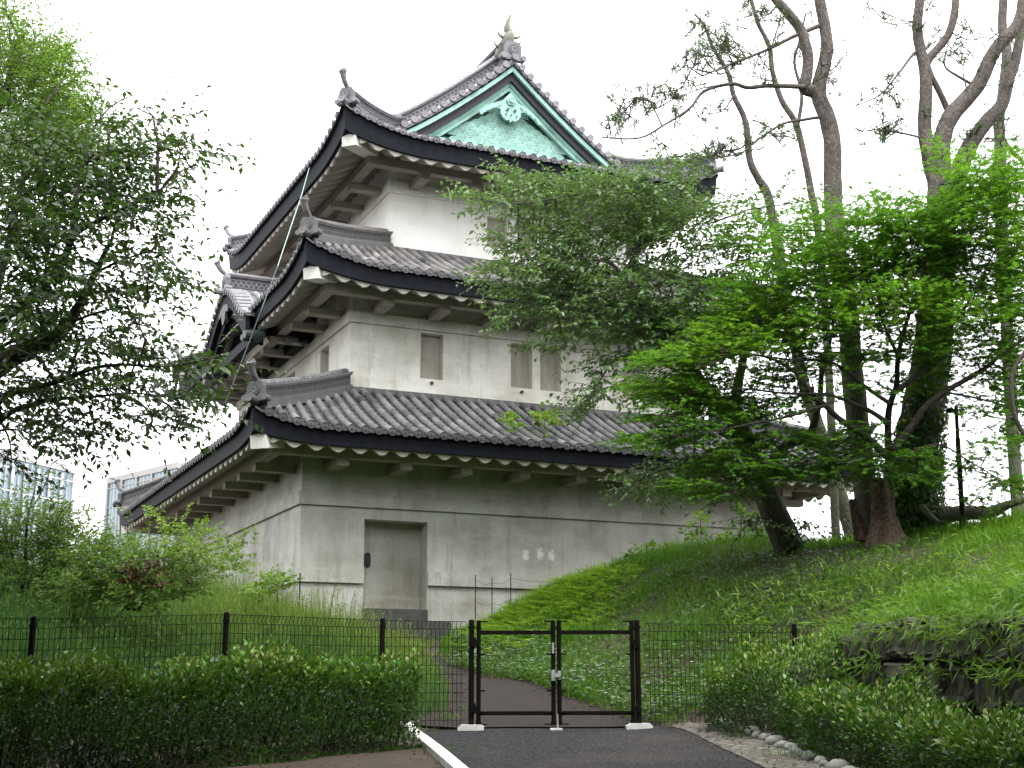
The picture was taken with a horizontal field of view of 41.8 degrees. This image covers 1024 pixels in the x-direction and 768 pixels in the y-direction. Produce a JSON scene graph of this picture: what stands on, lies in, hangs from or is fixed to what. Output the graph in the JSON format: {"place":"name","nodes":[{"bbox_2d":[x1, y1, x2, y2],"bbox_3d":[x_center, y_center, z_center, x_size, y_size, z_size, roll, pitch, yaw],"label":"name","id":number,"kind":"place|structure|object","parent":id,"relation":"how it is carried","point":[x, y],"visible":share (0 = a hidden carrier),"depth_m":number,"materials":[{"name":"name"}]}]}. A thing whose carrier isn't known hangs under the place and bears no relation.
{"place":"outdoors","nodes":[
{"label":"outdoors","id":0,"kind":"place"},
{"bbox_2d":[0,0,1023,544],"label":"sky","id":1,"kind":"structure","parent":0,"point":[272,67],"materials":[{"name":"white"}]},
{"bbox_2d":[2,522,1023,767],"bbox_3d":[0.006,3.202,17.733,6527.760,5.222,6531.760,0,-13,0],"label":"ground","id":2,"kind":"structure","parent":0,"point":[374,760],"depth_m":17.84,"materials":[{"name":"green plant"}]},
{"bbox_2d":[0,449,75,566],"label":"office tower","id":3,"kind":"structure","parent":2,"relation":"on","point":[16,479],"depth_m":232.09,"materials":[{"name":"blue glass"}]},
{"bbox_2d":[0,449,140,612],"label":"shrub","id":4,"kind":"object","parent":2,"relation":"on","point":[54,531],"visible":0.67,"depth_m":18.32,"materials":[{"name":"green plant"}]},
{"bbox_2d":[0,0,142,191],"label":"broadleaf tree","id":5,"kind":"object","parent":2,"relation":"on","point":[29,69],"visible":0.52,"depth_m":16.51,"materials":[{"name":"green plant"}]},
{"bbox_2d":[32,522,252,629],"bbox_3d":[-4.825,2.514,17.512,2.716,1.440,2.236,3,-13,-14],"label":"shrub","id":6,"kind":"object","parent":2,"relation":"on","point":[145,586],"visible":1,"depth_m":17.19,"materials":[{"name":"green plant"}]},
{"bbox_2d":[0,76,286,511],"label":"broadleaf tree","id":7,"kind":"object","parent":2,"relation":"on","point":[21,310],"visible":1,"depth_m":11.13,"materials":[{"name":"green plant"}]},
{"bbox_2d":[103,462,186,577],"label":"office tower","id":8,"kind":"structure","parent":2,"relation":"on","point":[128,481],"depth_m":270.47,"materials":[{"name":"blue glass"}]},
{"bbox_2d":[0,634,424,767],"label":"clipped hedge","id":9,"kind":"object","parent":2,"relation":"on","point":[234,674],"visible":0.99,"depth_m":11.98,"materials":[{"name":"green plant"}]},
{"bbox_2d":[0,527,456,756],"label":"tall grass","id":10,"kind":"structure","parent":2,"relation":"on","point":[227,600],"depth_m":17.75,"materials":[{"name":"green plant"}]},
{"bbox_2d":[116,502,260,601],"bbox_3d":[-4.622,2.402,19.371,2.052,1.462,1.993,-8,-15,32],"label":"sapling","id":11,"kind":"object","parent":10,"relation":"on","point":[196,524],"visible":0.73,"depth_m":19.44,"materials":[{"name":"green plant"}]},
{"bbox_2d":[0,612,465,766],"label":"wire fence","id":12,"kind":"object","parent":2,"relation":"on","point":[33,625],"visible":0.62,"depth_m":13.45,"materials":[{"name":"black metal"}]},
{"bbox_2d":[235,563,303,602],"bbox_3d":[-3.826,3.133,21.267,1.110,0.675,1.623,0,-13,0],"label":"weed","id":13,"kind":"object","parent":2,"relation":"on","point":[276,578],"visible":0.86,"depth_m":21.26,"materials":[{"name":"green plant"}]},
{"bbox_2d":[299,573,300,608],"bbox_3d":[-3.884,4.029,24.521,0.037,1.141,0.032,0,-13,0],"label":"iron stake","id":14,"kind":"object","parent":2,"relation":"on","point":[299,586],"visible":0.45,"depth_m":24.58,"materials":[{"name":"grey metal"}]},
{"bbox_2d":[400,722,467,767],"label":"kerb","id":15,"kind":"structure","parent":2,"relation":"on","point":[447,758],"depth_m":12.54,"materials":[{"name":"concrete"}]},
{"bbox_2d":[113,11,876,641],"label":"castle tower","id":16,"kind":"structure","parent":2,"relation":"on","point":[391,463],"depth_m":29.01,"materials":[{"name":"paint"}]},
{"bbox_2d":[363,522,419,608],"bbox_3d":[-2.489,3.673,27.067,1.334,1.737,0.080,6,-14,-24],"label":"door","id":17,"kind":"structure","parent":16,"relation":"in","point":[391,567],"depth_m":27.08,"materials":[{"name":"paint"}]},
{"bbox_2d":[496,411,526,433],"bbox_3d":[-0.017,0.746,27.251,0.648,0.597,1.289,0,-13,0],"label":"roof plant","id":18,"kind":"object","parent":16,"relation":"on","point":[511,416],"visible":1,"depth_m":27.00,"materials":[{"name":"green plant"}]},
{"bbox_2d":[527,400,566,437],"bbox_3d":[0.718,0.751,27.867,0.823,0.947,1.150,0,-13,0],"label":"roof plant","id":19,"kind":"object","parent":16,"relation":"on","point":[539,415],"visible":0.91,"depth_m":27.76,"materials":[{"name":"green plant"}]},
{"bbox_2d":[191,704,806,765],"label":"weedy grass","id":20,"kind":"structure","parent":2,"relation":"on","point":[263,757],"depth_m":12.41,"materials":[{"name":"green plant"}]},
{"bbox_2d":[475,573,538,621],"bbox_3d":[0.256,4.521,27.013,2.196,1.450,0.033,6,-14,-24],"label":"wire barrier","id":21,"kind":"object","parent":2,"relation":"on","point":[493,593],"visible":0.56,"depth_m":26.77,"materials":[{"name":"black metal"}]},
{"bbox_2d":[437,561,648,654],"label":"ferns","id":22,"kind":"object","parent":2,"relation":"on","point":[563,600],"visible":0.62,"depth_m":23.03,"materials":[{"name":"green plant"}]},
{"bbox_2d":[122,536,987,767],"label":"leaf litter","id":23,"kind":"object","parent":2,"relation":"on","point":[608,703],"visible":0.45,"depth_m":13.98,"materials":[{"name":"brown plant"}]},
{"bbox_2d":[458,619,652,730],"bbox_3d":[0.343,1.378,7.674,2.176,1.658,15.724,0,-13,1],"label":"double gate","id":24,"kind":"structure","parent":2,"relation":"on","point":[633,632],"depth_m":15.11,"materials":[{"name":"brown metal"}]},
{"bbox_2d":[436,138,852,558],"bbox_3d":[2.317,-0.634,22.467,7.246,7.391,5.152,0,-13,0],"label":"cherry tree","id":25,"kind":"object","parent":2,"relation":"on","point":[780,526],"visible":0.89,"depth_m":22.17,"materials":[{"name":"green plant"}]},
{"bbox_2d":[619,539,682,560],"bbox_3d":[2.531,3.080,24.597,1.094,0.546,1.064,3,-13,-13],"label":"weed","id":26,"kind":"object","parent":2,"relation":"on","point":[652,543],"visible":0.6,"depth_m":24.57,"materials":[{"name":"green plant"}]},
{"bbox_2d":[678,506,729,546],"bbox_3d":[3.514,2.597,24.566,1.094,0.814,1.223,0,-13,0],"label":"weed","id":27,"kind":"object","parent":2,"relation":"on","point":[702,517],"visible":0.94,"depth_m":24.37,"materials":[{"name":"green plant"}]},
{"bbox_2d":[437,506,1023,723],"bbox_3d":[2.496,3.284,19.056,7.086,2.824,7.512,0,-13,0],"label":"ground cover","id":28,"kind":"object","parent":2,"relation":"on","point":[767,573],"visible":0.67,"depth_m":18.87,"materials":[{"name":"green plant"}]},
{"bbox_2d":[453,603,761,710],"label":"white flowers","id":29,"kind":"object","parent":28,"relation":"on","point":[584,665],"visible":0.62,"depth_m":17.79,"materials":[{"name":"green plant"}]},
{"bbox_2d":[594,0,875,542],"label":"pine tree","id":30,"kind":"object","parent":2,"relation":"on","point":[815,90],"visible":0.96,"depth_m":23.98,"materials":[{"name":"brown plant"}]},
{"bbox_2d":[721,502,764,537],"bbox_3d":[4.172,2.393,23.673,0.730,0.655,0.893,11,-17,-40],"label":"weed","id":31,"kind":"object","parent":2,"relation":"on","point":[760,528],"visible":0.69,"depth_m":23.62,"materials":[{"name":"green plant"}]},
{"bbox_2d":[644,623,847,725],"bbox_3d":[2.714,3.422,15.162,2.410,1.422,0.168,1,-13,-6],"label":"wire fence","id":32,"kind":"object","parent":2,"relation":"on","point":[793,629],"visible":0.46,"depth_m":15.22,"materials":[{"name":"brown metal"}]},
{"bbox_2d":[668,720,824,767],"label":"gravel strip","id":33,"kind":"object","parent":2,"relation":"on","point":[757,755],"visible":0.86,"depth_m":12.64,"materials":[{"name":"beige gravel"}]},
{"bbox_2d":[743,725,758,735],"bbox_3d":[2.425,3.530,13.559,0.170,0.160,0.214,0,-16,3],"label":"cobblestone","id":34,"kind":"object","parent":33,"relation":"on","point":[747,731],"visible":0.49,"depth_m":13.50,"materials":[{"name":"grey stone"}]},
{"bbox_2d":[751,731,761,738],"bbox_3d":[2.434,3.495,13.316,0.111,0.113,0.150,1,-6,37],"label":"cobblestone","id":35,"kind":"object","parent":33,"relation":"on","point":[754,734],"visible":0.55,"depth_m":13.27,"materials":[{"name":"grey stone"}]},
{"bbox_2d":[758,733,770,739],"bbox_3d":[2.490,3.471,13.147,0.156,0.112,0.115,2,-2,13],"label":"cobblestone","id":36,"kind":"object","parent":33,"relation":"on","point":[763,735],"visible":0.52,"depth_m":13.12,"materials":[{"name":"grey stone"}]},
{"bbox_2d":[765,735,785,744],"bbox_3d":[2.524,3.426,12.828,0.170,0.148,0.214,21,-27,-37],"label":"cobblestone","id":37,"kind":"object","parent":33,"relation":"on","point":[770,739],"visible":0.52,"depth_m":12.79,"materials":[{"name":"grey stone"}]},
{"bbox_2d":[773,740,789,747],"bbox_3d":[2.531,3.394,12.594,0.166,0.103,0.123,-13,-24,6],"label":"cobblestone","id":38,"kind":"object","parent":33,"relation":"on","point":[782,743],"visible":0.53,"depth_m":12.56,"materials":[{"name":"grey stone"}]},
{"bbox_2d":[784,742,798,749],"bbox_3d":[2.580,3.368,12.405,0.156,0.111,0.115,-2,-16,36],"label":"cobblestone","id":39,"kind":"object","parent":33,"relation":"on","point":[787,747],"visible":0.47,"depth_m":12.38,"materials":[{"name":"grey stone"}]},
{"bbox_2d":[789,747,798,752],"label":"cobblestone","id":40,"kind":"object","parent":33,"relation":"on","point":[794,748],"visible":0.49,"depth_m":12.21,"materials":[{"name":"grey stone"}]},
{"bbox_2d":[801,750,816,760],"bbox_3d":[2.612,3.284,11.793,0.147,0.135,0.200,-9,-20,23],"label":"cobblestone","id":41,"kind":"object","parent":33,"relation":"on","point":[804,755],"visible":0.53,"depth_m":11.72,"materials":[{"name":"grey stone"}]},
{"bbox_2d":[814,755,826,763],"bbox_3d":[2.661,3.255,11.577,0.111,0.100,0.150,-3,-5,13],"label":"cobblestone","id":42,"kind":"object","parent":33,"relation":"on","point":[817,759],"visible":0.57,"depth_m":11.54,"materials":[{"name":"grey stone"}]},
{"bbox_2d":[819,759,827,765],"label":"cobblestone","id":43,"kind":"object","parent":33,"relation":"on","point":[823,762],"visible":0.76,"depth_m":11.38,"materials":[{"name":"grey stone"}]},
{"bbox_2d":[825,759,849,767],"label":"cobblestone","id":44,"kind":"object","parent":33,"relation":"on","point":[836,763],"visible":0.95,"depth_m":11.12,"materials":[{"name":"grey stone"}]},
{"bbox_2d":[674,6,853,536],"bbox_3d":[4.778,-2.171,26.755,3.880,11.558,1.503,7,-15,-30],"label":"pine tree","id":45,"kind":"object","parent":2,"relation":"on","point":[844,511],"visible":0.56,"depth_m":26.97,"materials":[{"name":"brown plant"}]},
{"bbox_2d":[726,0,839,536],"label":"pine tree","id":46,"kind":"object","parent":2,"relation":"on","point":[834,498],"visible":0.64,"depth_m":26.90,"materials":[{"name":"brown plant"}]},
{"bbox_2d":[594,129,1023,517],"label":"maple tree","id":47,"kind":"object","parent":2,"relation":"on","point":[935,235],"visible":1,"depth_m":20.62,"materials":[{"name":"green plant"}]},
{"bbox_2d":[849,498,867,541],"bbox_3d":[5.625,2.164,21.457,0.408,0.682,0.343,-6,-14,25],"label":"tree stump","id":48,"kind":"object","parent":2,"relation":"on","point":[860,527],"visible":0.89,"depth_m":21.39,"materials":[{"name":"brown wood"}]},
{"bbox_2d":[696,628,1023,767],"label":"loose hedge","id":49,"kind":"object","parent":2,"relation":"on","point":[941,735],"visible":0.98,"depth_m":11.82,"materials":[{"name":"green plant"}]},
{"bbox_2d":[715,516,1023,711],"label":"bamboo grass","id":50,"kind":"structure","parent":2,"relation":"on","point":[960,620],"depth_m":13.55,"materials":[{"name":"green plant"}]},
{"bbox_2d":[863,477,907,550],"bbox_3d":[5.891,2.035,21.077,0.807,1.241,0.773,-10,-16,38],"label":"tree stump","id":51,"kind":"object","parent":2,"relation":"on","point":[885,526],"visible":0.81,"depth_m":21.02,"materials":[{"name":"brown wood"}]},
{"bbox_2d":[791,616,1023,762],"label":"retaining wall","id":52,"kind":"structure","parent":2,"relation":"on","point":[966,689],"depth_m":12.31,"materials":[{"name":"stone"}]},
{"bbox_2d":[850,0,1023,535],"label":"pine tree","id":53,"kind":"object","parent":2,"relation":"on","point":[960,104],"visible":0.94,"depth_m":23.89,"materials":[{"name":"brown plant"}]},
{"bbox_2d":[892,384,951,534],"bbox_3d":[6.747,1.275,22.200,1.450,2.626,0.717,0,-13,0],"label":"ivy","id":54,"kind":"object","parent":53,"relation":"attached to","point":[915,512],"visible":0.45,"depth_m":22.03,"materials":[{"name":"green plant"}]},
{"bbox_2d":[946,407,964,528],"bbox_3d":[6.951,1.385,20.947,0.105,2.160,0.274,-11,-17,39],"label":"lamp post","id":55,"kind":"object","parent":2,"relation":"on","point":[960,487],"visible":0.78,"depth_m":20.99,"materials":[{"name":"black metal"}]},
{"bbox_2d":[919,497,1023,526],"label":"fallen log","id":56,"kind":"object","parent":2,"relation":"on","point":[951,512],"visible":0.67,"depth_m":21.78,"materials":[{"name":"brown wood"}]},
{"bbox_2d":[993,0,1023,515],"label":"pine tree","id":57,"kind":"object","parent":2,"relation":"on","point":[1016,464],"visible":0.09,"depth_m":27.13,"materials":[{"name":"brown plant"}]},
{"bbox_2d":[413,651,658,726],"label":"path","id":58,"kind":"structure","parent":0,"point":[500,694],"depth_m":16.64,"materials":[{"name":"grey asphalt"}]},
{"bbox_2d":[422,724,762,767],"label":"road","id":59,"kind":"structure","parent":0,"point":[659,747],"depth_m":13.09,"materials":[{"name":"grey asphalt"}]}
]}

